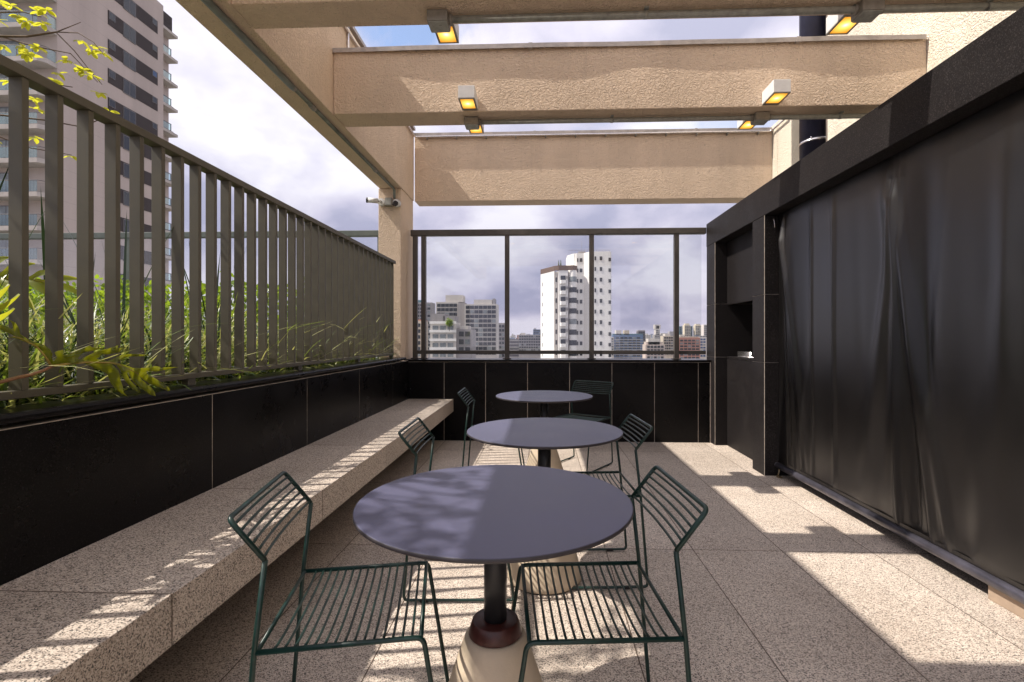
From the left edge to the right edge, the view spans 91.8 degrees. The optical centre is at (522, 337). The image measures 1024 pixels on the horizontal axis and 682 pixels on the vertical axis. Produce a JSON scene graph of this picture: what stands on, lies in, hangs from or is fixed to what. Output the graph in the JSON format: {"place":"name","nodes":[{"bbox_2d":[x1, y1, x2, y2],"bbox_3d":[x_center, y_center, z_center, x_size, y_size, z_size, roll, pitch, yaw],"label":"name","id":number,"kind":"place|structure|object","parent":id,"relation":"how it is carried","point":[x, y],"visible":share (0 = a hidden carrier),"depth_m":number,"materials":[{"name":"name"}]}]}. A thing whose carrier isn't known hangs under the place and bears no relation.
{"place":"outdoors","nodes":[
{"label":"outdoors","id":0,"kind":"place"},
{"bbox_2d":[0,0,177,328],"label":"apartment tower","id":1,"kind":"structure","parent":0,"point":[133,37],"depth_m":50.60,"materials":[{"name":"grey concrete"}]},
{"bbox_2d":[0,74,7,89],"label":"balcony door","id":2,"kind":"structure","parent":1,"relation":"in","point":[1,75],"depth_m":46.36,"materials":[{"name":"grey glass"}]},
{"bbox_2d":[0,107,7,123],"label":"balcony door","id":3,"kind":"structure","parent":1,"relation":"in","point":[2,109],"depth_m":46.36,"materials":[{"name":"grey"}]},
{"bbox_2d":[0,140,7,157],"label":"balcony door","id":4,"kind":"structure","parent":1,"relation":"in","point":[4,142],"depth_m":46.36,"materials":[{"name":"grey"}]},
{"bbox_2d":[0,173,7,191],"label":"balcony door","id":5,"kind":"structure","parent":1,"relation":"in","point":[1,174],"depth_m":46.36,"materials":[{"name":"grey"}]},
{"bbox_2d":[0,205,7,225],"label":"balcony door","id":6,"kind":"structure","parent":1,"relation":"in","point":[3,209],"depth_m":46.36,"materials":[{"name":"grey"}]},
{"bbox_2d":[0,240,7,259],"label":"balcony door","id":7,"kind":"structure","parent":1,"relation":"in","point":[3,243],"depth_m":46.36,"materials":[{"name":"grey glass"}]},
{"bbox_2d":[0,8,19,21],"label":"balcony door","id":8,"kind":"structure","parent":1,"relation":"in","point":[6,16],"depth_m":46.35,"materials":[{"name":"grey"}]},
{"bbox_2d":[0,41,19,55],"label":"balcony door","id":9,"kind":"structure","parent":1,"relation":"in","point":[12,47],"depth_m":46.33,"materials":[{"name":"grey glass"}]},
{"bbox_2d":[109,11,114,21],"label":"window","id":10,"kind":"structure","parent":1,"relation":"in","point":[111,16],"depth_m":52.15,"materials":[{"name":"grey glass"}]},
{"bbox_2d":[109,40,114,50],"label":"window","id":11,"kind":"structure","parent":1,"relation":"in","point":[111,45],"depth_m":52.10,"materials":[{"name":"grey glass"}]},
{"bbox_2d":[109,69,114,79],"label":"window","id":12,"kind":"structure","parent":1,"relation":"in","point":[111,74],"depth_m":52.10,"materials":[{"name":"grey glass"}]},
{"bbox_2d":[109,98,114,108],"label":"window","id":13,"kind":"structure","parent":1,"relation":"in","point":[111,102],"depth_m":52.10,"materials":[{"name":"grey glass"}]},
{"bbox_2d":[123,134,128,150],"bbox_3d":[-43.112,-21.205,54.363,0.085,1.520,1.630,0,0,2],"label":"window","id":14,"kind":"structure","parent":1,"relation":"in","point":[125,138],"depth_m":53.84,"materials":[{"name":"grey"}]},
{"bbox_2d":[123,162,128,178],"bbox_3d":[-43.112,-18.170,54.363,0.085,1.520,1.630,0,0,2],"label":"window","id":15,"kind":"structure","parent":1,"relation":"in","point":[125,166],"depth_m":53.83,"materials":[{"name":"grey"}]},
{"bbox_2d":[123,191,128,205],"bbox_3d":[-43.112,-15.135,54.363,0.085,1.520,1.630,0,0,2],"label":"window","id":16,"kind":"structure","parent":1,"relation":"in","point":[125,194],"depth_m":53.85,"materials":[{"name":"grey"}]},
{"bbox_2d":[123,219,128,231],"bbox_3d":[-43.112,-12.100,54.363,0.085,1.520,1.630,0,0,2],"label":"window","id":17,"kind":"structure","parent":1,"relation":"in","point":[124,220],"depth_m":53.78,"materials":[{"name":"grey glass"}]},
{"bbox_2d":[123,0,135,17],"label":"window","id":18,"kind":"structure","parent":1,"relation":"in","point":[128,5],"depth_m":54.44,"materials":[{"name":"grey glass"}]},
{"bbox_2d":[123,22,135,44],"bbox_3d":[-43.112,-33.345,54.363,0.085,1.520,1.630,0,0,2],"label":"window","id":19,"kind":"structure","parent":1,"relation":"in","point":[129,33],"depth_m":54.30,"materials":[{"name":"grey glass"}]},
{"bbox_2d":[123,50,135,71],"bbox_3d":[-43.112,-30.310,54.363,0.085,1.520,1.630,0,0,2],"label":"window","id":20,"kind":"structure","parent":1,"relation":"in","point":[129,61],"depth_m":54.30,"materials":[{"name":"grey glass"}]},
{"bbox_2d":[123,78,135,99],"bbox_3d":[-43.112,-27.275,54.363,0.085,1.520,1.630,0,0,2],"label":"window","id":21,"kind":"structure","parent":1,"relation":"in","point":[129,88],"depth_m":54.30,"materials":[{"name":"grey glass"}]},
{"bbox_2d":[123,106,135,124],"bbox_3d":[-43.112,-24.240,54.363,0.085,1.520,1.630,0,0,2],"label":"window","id":22,"kind":"structure","parent":1,"relation":"in","point":[129,115],"depth_m":54.30,"materials":[{"name":"grey glass"}]},
{"bbox_2d":[152,43,156,51],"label":"window","id":23,"kind":"structure","parent":1,"relation":"in","point":[154,47],"depth_m":57.81,"materials":[{"name":"grey glass"}]},
{"bbox_2d":[152,70,156,77],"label":"window","id":24,"kind":"structure","parent":1,"relation":"in","point":[154,73],"depth_m":57.81,"materials":[{"name":"grey"}]},
{"bbox_2d":[418,320,427,357],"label":"beige block","id":25,"kind":"structure","parent":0,"point":[419,336],"depth_m":262.25,"materials":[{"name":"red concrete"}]},
{"bbox_2d":[418,300,434,357],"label":"office block","id":26,"kind":"structure","parent":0,"point":[430,307],"depth_m":423.37,"materials":[{"name":"grey concrete"}]},
{"bbox_2d":[429,313,459,357],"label":"apartment building","id":27,"kind":"structure","parent":0,"point":[442,337],"depth_m":251.60,"materials":[{"name":"white concrete"}]},
{"bbox_2d":[440,334,445,338],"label":"window","id":28,"kind":"structure","parent":27,"relation":"in","point":[442,336],"depth_m":251.46,"materials":[{"name":"grey glass"}]},
{"bbox_2d":[445,318,452,330],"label":"roof tree","id":29,"kind":"object","parent":27,"relation":"on","point":[449,323],"visible":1,"depth_m":249.98,"materials":[{"name":"green plant"}]},
{"bbox_2d":[436,295,464,316],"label":"apartment block","id":30,"kind":"structure","parent":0,"point":[449,306],"depth_m":340.21,"materials":[{"name":"grey concrete"}]},
{"bbox_2d":[458,303,466,325],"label":"apartment block","id":31,"kind":"structure","parent":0,"point":[461,313],"depth_m":337.83,"materials":[{"name":"white concrete"}]},
{"bbox_2d":[457,326,475,357],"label":"building","id":32,"kind":"structure","parent":0,"point":[466,337],"depth_m":253.31,"materials":[{"name":"grey concrete"}]},
{"bbox_2d":[157,0,798,337],"label":"sky","id":33,"kind":"structure","parent":0,"point":[228,118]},
{"bbox_2d":[465,299,498,357],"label":"apartment block","id":34,"kind":"structure","parent":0,"point":[482,318],"depth_m":331.13,"materials":[{"name":"grey concrete"}]},
{"bbox_2d":[499,323,504,357],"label":"office block","id":35,"kind":"structure","parent":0,"point":[501,336],"depth_m":400.85,"materials":[{"name":"grey concrete"}]},
{"bbox_2d":[510,339,518,357],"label":"office block","id":36,"kind":"structure","parent":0,"point":[514,344],"depth_m":500.64,"materials":[{"name":"grey concrete"}]},
{"bbox_2d":[519,333,540,357],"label":"office block","id":37,"kind":"structure","parent":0,"point":[529,342],"depth_m":600.01,"materials":[{"name":"grey concrete"}]},
{"bbox_2d":[533,328,540,334],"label":"office block","id":38,"kind":"structure","parent":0,"point":[536,331],"depth_m":899.57,"materials":[{"name":"grey"}]},
{"bbox_2d":[540,250,610,357],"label":"white tower","id":39,"kind":"structure","parent":0,"point":[564,307],"depth_m":143.55,"materials":[{"name":"concrete"}]},
{"bbox_2d":[569,276,576,281],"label":"bay window","id":40,"kind":"structure","parent":39,"relation":"in","point":[573,278],"depth_m":143.00,"materials":[{"name":"white glass"}]},
{"bbox_2d":[569,287,576,292],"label":"bay window","id":41,"kind":"structure","parent":39,"relation":"in","point":[571,289],"depth_m":143.07,"materials":[{"name":"grey glass"}]},
{"bbox_2d":[569,298,576,302],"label":"bay window","id":42,"kind":"structure","parent":39,"relation":"in","point":[571,300],"depth_m":143.04,"materials":[{"name":"grey glass"}]},
{"bbox_2d":[569,308,576,313],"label":"bay window","id":43,"kind":"structure","parent":39,"relation":"in","point":[571,310],"depth_m":143.07,"materials":[{"name":"grey glass"}]},
{"bbox_2d":[569,319,576,323],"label":"bay window","id":44,"kind":"structure","parent":39,"relation":"in","point":[571,321],"depth_m":143.04,"materials":[{"name":"grey glass"}]},
{"bbox_2d":[569,330,576,334],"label":"bay window","id":45,"kind":"structure","parent":39,"relation":"in","point":[571,332],"depth_m":143.04,"materials":[{"name":"grey glass"}]},
{"bbox_2d":[569,340,576,344],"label":"bay window","id":46,"kind":"structure","parent":39,"relation":"in","point":[571,342],"depth_m":143.04,"materials":[{"name":"grey glass"}]},
{"bbox_2d":[611,337,613,357],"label":"office block","id":47,"kind":"structure","parent":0,"point":[612,345],"depth_m":636.04,"materials":[{"name":"grey concrete"}]},
{"bbox_2d":[612,330,642,357],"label":"blue block","id":48,"kind":"structure","parent":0,"point":[625,341],"depth_m":645.18,"materials":[{"name":"teal glass"}]},
{"bbox_2d":[636,330,644,343],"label":"office block","id":49,"kind":"structure","parent":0,"point":[640,332],"depth_m":713.91,"materials":[{"name":"grey concrete"}]},
{"bbox_2d":[642,339,664,357],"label":"domed block","id":50,"kind":"structure","parent":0,"point":[652,345],"depth_m":445.95,"materials":[{"name":"grey concrete"}]},
{"bbox_2d":[653,325,660,334],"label":"capped tower","id":51,"kind":"structure","parent":0,"point":[656,328],"depth_m":892.36,"materials":[{"name":"grey concrete"}]},
{"bbox_2d":[660,334,672,357],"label":"beige block","id":52,"kind":"structure","parent":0,"point":[666,340],"depth_m":593.73,"materials":[{"name":"grey concrete"}]},
{"bbox_2d":[683,323,689,335],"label":"cream tower","id":53,"kind":"structure","parent":0,"point":[686,329],"depth_m":1087.14,"materials":[{"name":"grey concrete"}]},
{"bbox_2d":[679,337,700,357],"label":"red block","id":54,"kind":"structure","parent":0,"point":[689,343],"depth_m":543.22,"materials":[{"name":"brick"}]},
{"bbox_2d":[690,326,692,336],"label":"teal tower","id":55,"kind":"structure","parent":0,"point":[691,331],"depth_m":1096.52,"materials":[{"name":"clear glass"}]},
{"bbox_2d":[693,324,700,336],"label":"cream tower","id":56,"kind":"structure","parent":0,"point":[696,329],"depth_m":1086.23,"materials":[{"name":"grey concrete"}]},
{"bbox_2d":[699,337,705,358],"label":"office block","id":57,"kind":"structure","parent":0,"point":[703,344],"depth_m":592.13,"materials":[{"name":"white concrete"}]},
{"bbox_2d":[738,351,752,357],"bbox_3d":[2.463,0.180,5.285,0.212,0.060,0.362,0,0,2],"label":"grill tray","id":58,"kind":"object","parent":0,"point":[745,354],"visible":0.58,"depth_m":5.26,"materials":[{"name":"silver metal"}]},
{"bbox_3d":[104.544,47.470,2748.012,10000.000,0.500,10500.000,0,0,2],"label":"ground","id":59,"kind":"structure","parent":0,"visible":0},
{"bbox_2d":[510,331,706,358],"bbox_3d":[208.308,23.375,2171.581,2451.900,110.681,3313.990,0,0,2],"label":"distant city","id":60,"kind":"object","parent":59,"relation":"on","point":[647,336],"visible":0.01,"depth_m":1114.53,"materials":[{"name":"concrete"}]},
{"bbox_2d":[701,325,706,337],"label":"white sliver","id":61,"kind":"object","parent":59,"relation":"on","point":[703,330],"visible":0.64,"depth_m":789.57,"materials":[{"name":"grey concrete"}]},
{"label":"planter soil","id":62,"kind":"structure","parent":0,"visible":0},
{"bbox_2d":[0,195,44,351],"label":"sword plant","id":63,"kind":"object","parent":62,"relation":"on","point":[43,238],"visible":0.14,"depth_m":1.93,"materials":[{"name":"green plant"}]},
{"bbox_2d":[0,169,44,287],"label":"sword plant","id":64,"kind":"object","parent":62,"relation":"on","point":[1,184],"visible":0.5,"depth_m":1.66,"materials":[{"name":"green plant"}]},
{"bbox_2d":[0,0,119,160],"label":"young tree","id":65,"kind":"object","parent":62,"relation":"on","point":[25,54],"visible":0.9,"depth_m":2.59,"materials":[{"name":"yellow plant"}]},
{"bbox_2d":[0,210,172,379],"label":"sword plant","id":66,"kind":"object","parent":62,"relation":"on","point":[72,317],"visible":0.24,"depth_m":2.21,"materials":[{"name":"green plant"}]},
{"bbox_2d":[0,256,176,396],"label":"lobed leaf plant","id":67,"kind":"object","parent":62,"relation":"on","point":[109,369],"visible":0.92,"depth_m":1.77,"materials":[{"name":"green plant"}]},
{"bbox_2d":[65,215,170,347],"bbox_3d":[-2.086,-0.204,2.584,0.512,0.988,0.262,0,0,2],"label":"sword plant","id":68,"kind":"object","parent":62,"relation":"on","point":[124,283],"visible":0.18,"depth_m":2.65,"materials":[{"name":"green plant"}]},
{"bbox_2d":[0,272,287,338],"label":"hedge","id":69,"kind":"object","parent":62,"relation":"on","point":[70,297],"visible":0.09,"depth_m":5.41,"materials":[{"name":"green plant"}]},
{"bbox_2d":[0,230,378,358],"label":"glass railing","id":70,"kind":"object","parent":62,"relation":"on","point":[349,233],"visible":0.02,"depth_m":6.17,"materials":[{"name":"grey"}]},
{"bbox_2d":[149,257,233,334],"bbox_3d":[-2.222,-0.206,3.369,0.477,0.992,0.427,0,0,34],"label":"sword plant","id":71,"kind":"object","parent":62,"relation":"on","point":[203,327],"visible":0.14,"depth_m":3.47,"materials":[{"name":"green plant"}]},
{"bbox_2d":[0,286,395,408],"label":"ground cover","id":72,"kind":"object","parent":62,"relation":"on","point":[37,362],"visible":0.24,"depth_m":2.34,"materials":[{"name":"green plant"}]},
{"bbox_2d":[184,249,257,355],"bbox_3d":[-1.890,-0.194,2.970,0.405,0.968,0.462,0,0,25],"label":"sword plant","id":73,"kind":"object","parent":62,"relation":"on","point":[205,310],"visible":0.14,"depth_m":2.99,"materials":[{"name":"green plant"}]},
{"bbox_2d":[175,0,1023,360],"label":"pergola","id":74,"kind":"object","parent":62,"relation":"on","point":[371,104],"visible":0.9,"depth_m":3.81,"materials":[{"name":"beige paint"}]},
{"bbox_2d":[201,0,395,198],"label":"electrical conduit","id":75,"kind":"object","parent":74,"relation":"attached to","point":[224,18],"visible":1,"depth_m":3.12,"materials":[{"name":"beige metal"}]},
{"bbox_2d":[366,197,384,206],"bbox_3d":[-1.680,-1.563,5.681,0.238,0.084,0.107,0,0,-37],"label":"security camera","id":76,"kind":"object","parent":74,"relation":"attached to","point":[380,202],"visible":0.97,"depth_m":5.64,"materials":[{"name":"white plastic"}]},
{"bbox_2d":[385,198,392,206],"bbox_3d":[-1.541,-1.563,5.715,0.085,0.090,0.072,0,0,2],"label":"camera mount","id":77,"kind":"object","parent":74,"relation":"attached to","point":[388,202],"visible":0.98,"depth_m":5.68,"materials":[{"name":"metal"}]},
{"bbox_2d":[392,199,400,206],"bbox_3d":[-1.444,-1.532,5.632,0.091,0.125,0.242,0,0,-5],"label":"security camera","id":78,"kind":"object","parent":74,"relation":"attached to","point":[396,202],"visible":1,"depth_m":5.65,"materials":[{"name":"white plastic"}]},
{"bbox_2d":[435,24,458,43],"bbox_3d":[-0.442,-1.796,2.850,0.120,0.096,0.192,0,0,2],"label":"wall lamp","id":79,"kind":"object","parent":74,"relation":"attached to","point":[451,36],"visible":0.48,"depth_m":2.89,"materials":[{"name":"white"}]},
{"bbox_2d":[458,85,477,109],"bbox_3d":[-0.409,-1.796,3.717,0.120,0.096,0.192,0,0,2],"label":"wall lamp","id":80,"kind":"object","parent":74,"relation":"attached to","point":[467,97],"visible":1,"depth_m":3.62,"materials":[{"name":"white metal"}]},
{"bbox_2d":[469,125,483,133],"bbox_3d":[-0.396,-1.796,4.149,0.120,0.096,0.192,0,0,2],"label":"wall lamp","id":81,"kind":"object","parent":74,"relation":"attached to","point":[480,130],"visible":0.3,"depth_m":4.20,"materials":[{"name":"white"}]},
{"bbox_2d":[345,27,784,139],"bbox_3d":[0.805,-2.425,5.054,4.457,0.350,2.362,0,0,2],"label":"steel pipe","id":82,"kind":"object","parent":74,"relation":"attached to","point":[515,135],"visible":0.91,"depth_m":6.17,"materials":[{"name":"metal"}]},
{"bbox_2d":[464,111,866,129],"bbox_3d":[1.264,-1.699,3.872,3.448,0.068,0.105,0,0,2],"label":"electrical conduit","id":83,"kind":"object","parent":74,"relation":"attached to","point":[755,118],"visible":0.98,"depth_m":3.86,"materials":[{"name":"metal"}]},
{"bbox_2d":[427,0,1023,32],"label":"electrical conduit","id":84,"kind":"object","parent":74,"relation":"attached to","point":[443,20],"visible":1,"depth_m":2.60,"materials":[{"name":"metal"}]},
{"bbox_2d":[737,120,755,128],"bbox_3d":[1.856,-1.796,4.063,0.120,0.096,0.192,0,0,2],"label":"wall lamp","id":85,"kind":"object","parent":74,"relation":"attached to","point":[744,124],"visible":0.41,"depth_m":4.10,"materials":[{"name":"white"}]},
{"bbox_2d":[762,79,790,104],"bbox_3d":[1.854,-1.796,3.631,0.120,0.096,0.192,0,0,2],"label":"wall lamp","id":86,"kind":"object","parent":74,"relation":"attached to","point":[776,92],"visible":1,"depth_m":3.56,"materials":[{"name":"white metal"}]},
{"bbox_2d":[826,15,857,34],"bbox_3d":[1.806,-1.796,2.764,0.120,0.096,0.192,0,0,2],"label":"wall lamp","id":87,"kind":"object","parent":74,"relation":"attached to","point":[840,25],"visible":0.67,"depth_m":2.79,"materials":[{"name":"white"}]},
{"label":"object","id":88,"kind":"structure","parent":0,"visible":0},
{"bbox_2d":[129,440,1023,681],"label":"terrace floor","id":89,"kind":"structure","parent":88,"relation":"on","point":[788,579],"depth_m":2.28,"materials":[{"name":"stone"}]},
{"bbox_2d":[0,357,407,585],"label":"planter wall","id":90,"kind":"structure","parent":89,"relation":"on","point":[76,474],"depth_m":1.99,"materials":[{"name":"tile"}]},
{"bbox_2d":[0,54,395,400],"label":"slat fence","id":91,"kind":"object","parent":90,"relation":"on","point":[338,278],"visible":0.98,"depth_m":2.25,"materials":[{"name":"grey metal"}]},
{"bbox_2d":[0,399,452,681],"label":"stone bench","id":92,"kind":"object","parent":90,"relation":"attached to","point":[128,604],"visible":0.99,"depth_m":1.59,"materials":[{"name":"stone"}]},
{"bbox_2d":[228,471,448,681],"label":"wire chair","id":93,"kind":"object","parent":89,"relation":"on","point":[258,650],"visible":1,"depth_m":1.39,"materials":[{"name":"green metal"}]},
{"bbox_2d":[398,417,513,602],"bbox_3d":[-0.307,0.825,2.497,0.543,0.787,0.444,0,0,0],"label":"wire chair","id":94,"kind":"object","parent":89,"relation":"on","point":[414,472],"visible":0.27,"depth_m":2.28,"materials":[{"name":"green metal"}]},
{"bbox_2d":[457,387,524,465],"bbox_3d":[-0.244,0.825,4.117,0.543,0.787,0.444,0,0,1],"label":"wire chair","id":95,"kind":"object","parent":89,"relation":"on","point":[466,404],"visible":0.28,"depth_m":4.02,"materials":[{"name":"green metal"}]},
{"bbox_2d":[353,465,633,681],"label":"round table","id":96,"kind":"object","parent":89,"relation":"on","point":[495,520],"visible":0.98,"depth_m":1.36,"materials":[{"name":"grey metal"}]},
{"bbox_2d":[496,390,592,469],"bbox_3d":[0.174,0.845,4.046,0.788,0.750,0.788,0,0,2],"label":"round table","id":97,"kind":"object","parent":89,"relation":"on","point":[543,398],"visible":0.6,"depth_m":3.97,"materials":[{"name":"grey metal"}]},
{"bbox_2d":[467,418,622,594],"bbox_3d":[0.110,0.845,2.531,0.788,0.750,0.788,0,0,2],"label":"round table","id":98,"kind":"object","parent":89,"relation":"on","point":[544,436],"visible":0.64,"depth_m":2.41,"materials":[{"name":"grey metal"}]},
{"bbox_2d":[404,358,710,442],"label":"back wall","id":99,"kind":"structure","parent":89,"relation":"on","point":[668,399],"depth_m":5.82,"materials":[{"name":"tile"}]},
{"bbox_2d":[410,227,705,358],"bbox_3d":[0.410,-0.529,6.008,3.562,1.574,0.078,0,0,2],"label":"glass railing","id":100,"kind":"object","parent":99,"relation":"on","point":[507,234],"visible":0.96,"depth_m":6.00,"materials":[{"name":"grey metal"}]},
{"bbox_2d":[553,380,613,474],"bbox_3d":[0.552,0.825,4.731,0.444,0.787,0.543,0,0,36],"label":"wire chair","id":101,"kind":"object","parent":89,"relation":"on","point":[571,416],"visible":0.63,"depth_m":4.84,"materials":[{"name":"green metal"}]},
{"bbox_2d":[512,465,708,681],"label":"wire chair","id":102,"kind":"object","parent":89,"relation":"on","point":[646,639],"visible":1,"depth_m":1.41,"materials":[{"name":"green metal"}]},
{"bbox_2d":[572,414,652,588],"bbox_3d":[0.358,0.825,2.613,0.543,0.787,0.444,0,0,-2],"label":"wire chair","id":103,"kind":"object","parent":89,"relation":"on","point":[621,476],"visible":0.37,"depth_m":2.56,"materials":[{"name":"green metal"}]},
{"bbox_2d":[706,6,1023,618],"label":"niche wall","id":104,"kind":"structure","parent":89,"relation":"on","point":[982,71],"depth_m":4.37,"materials":[{"name":"paint"}]},
{"bbox_2d":[773,88,1023,604],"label":"drop curtain","id":105,"kind":"object","parent":104,"relation":"hanging from","point":[901,344],"visible":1,"depth_m":2.73,"materials":[{"name":"black fabric"}]},
{"bbox_2d":[772,11,1015,178],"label":"tall wall","id":106,"kind":"structure","parent":89,"relation":"on","point":[949,34],"depth_m":3.76,"materials":[{"name":"beige paint"}]},
{"bbox_2d":[799,15,825,159],"bbox_3d":[3.155,-4.480,5.327,0.320,6.600,0.354,0,0,2],"label":"drain pipe","id":107,"kind":"object","parent":106,"relation":"attached to","point":[812,134],"visible":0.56,"depth_m":5.23,"materials":[{"name":"black metal"}]},
{"bbox_2d":[826,15,827,141],"bbox_3d":[3.190,-4.380,5.075,0.130,6.400,0.085,0,0,2],"label":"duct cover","id":108,"kind":"object","parent":106,"relation":"attached to","point":[826,119],"depth_m":5.10,"materials":[{"name":"black metal"}]}
]}

